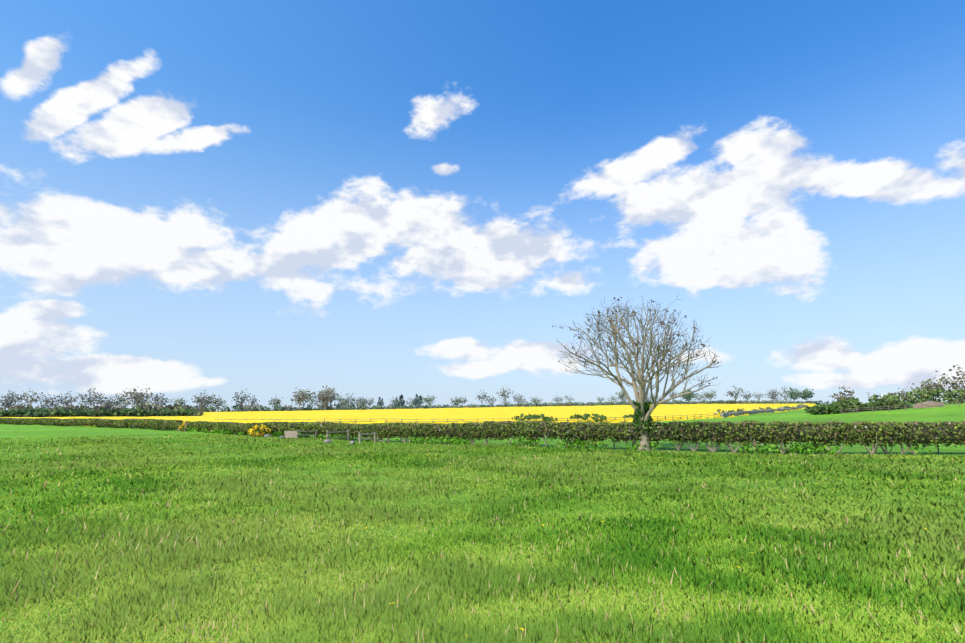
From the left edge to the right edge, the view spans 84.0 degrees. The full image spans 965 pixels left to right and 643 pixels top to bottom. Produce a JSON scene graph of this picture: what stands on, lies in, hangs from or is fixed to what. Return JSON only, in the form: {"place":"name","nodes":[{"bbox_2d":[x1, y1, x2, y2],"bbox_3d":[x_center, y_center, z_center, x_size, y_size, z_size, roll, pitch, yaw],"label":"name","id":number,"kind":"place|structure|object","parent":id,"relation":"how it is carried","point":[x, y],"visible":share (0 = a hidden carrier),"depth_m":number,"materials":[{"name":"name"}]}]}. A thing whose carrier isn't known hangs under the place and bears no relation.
{"place":"outdoors","nodes":[
{"label":"outdoors","id":0,"kind":"place"},
{"bbox_2d":[0,403,815,423],"bbox_3d":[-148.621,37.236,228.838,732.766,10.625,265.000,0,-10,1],"label":"rape field","id":1,"kind":"structure","parent":0,"point":[489,414],"depth_m":188.56,"materials":[{"name":"yellow plant"}]},
{"bbox_2d":[0,401,964,642],"bbox_3d":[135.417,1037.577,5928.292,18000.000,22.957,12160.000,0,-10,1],"label":"ground","id":2,"kind":"structure","parent":0,"point":[951,412],"depth_m":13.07,"materials":[{"name":"green plant"}]},
{"bbox_2d":[264,434,355,443],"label":"stones","id":3,"kind":"object","parent":2,"relation":"on","point":[325,441],"visible":0.65,"depth_m":37.07,"materials":[{"name":"grey stone"}]},
{"bbox_2d":[284,429,376,443],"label":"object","id":4,"kind":"object","parent":2,"relation":"on","point":[292,434],"visible":0.88,"depth_m":39.58,"materials":[{"name":"grey wood"}]},
{"bbox_2d":[226,413,720,423],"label":"fence","id":5,"kind":"object","parent":2,"relation":"on","point":[447,421],"visible":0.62,"depth_m":105.53,"materials":[{"name":"brown wood"}]},
{"bbox_2d":[0,297,964,453],"bbox_3d":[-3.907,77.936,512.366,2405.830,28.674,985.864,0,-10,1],"label":"foliage","id":6,"kind":"object","parent":2,"relation":"on","point":[839,405],"visible":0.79,"depth_m":70.21,"materials":[{"name":"green plant"}]},
{"bbox_2d":[2,304,964,454],"bbox_3d":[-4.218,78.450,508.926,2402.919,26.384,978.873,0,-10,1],"label":"wood","id":7,"kind":"object","parent":2,"relation":"on","point":[641,395],"visible":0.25,"depth_m":28.76,"materials":[{"name":"grey plant"}]},
{"bbox_2d":[554,293,720,401],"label":"twigs","id":8,"kind":"object","parent":7,"relation":"on","point":[683,348],"visible":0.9,"depth_m":28.50,"materials":[{"name":"brown wood"}]},
{"bbox_2d":[69,421,964,443],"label":"hedge","id":9,"kind":"object","parent":2,"relation":"on","point":[899,429],"visible":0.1,"depth_m":27.36,"materials":[{"name":"green plant"}]},
{"bbox_2d":[721,405,807,417],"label":"stone wall","id":10,"kind":"structure","parent":2,"relation":"on","point":[750,412],"depth_m":181.27,"materials":[{"name":"grey stone"}]},
{"bbox_2d":[841,401,959,413],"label":"fence","id":11,"kind":"object","parent":2,"relation":"on","point":[958,405],"visible":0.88,"depth_m":119.05,"materials":[{"name":"brown wood"}]},
{"bbox_2d":[912,401,945,407],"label":"stone","id":12,"kind":"object","parent":2,"relation":"on","point":[932,404],"visible":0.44,"depth_m":121.01,"materials":[{"name":"beige stone"}]},
{"bbox_2d":[0,0,964,411],"label":"sky","id":13,"kind":"structure","parent":0,"point":[385,199],"materials":[{"name":"blue"}]}
]}

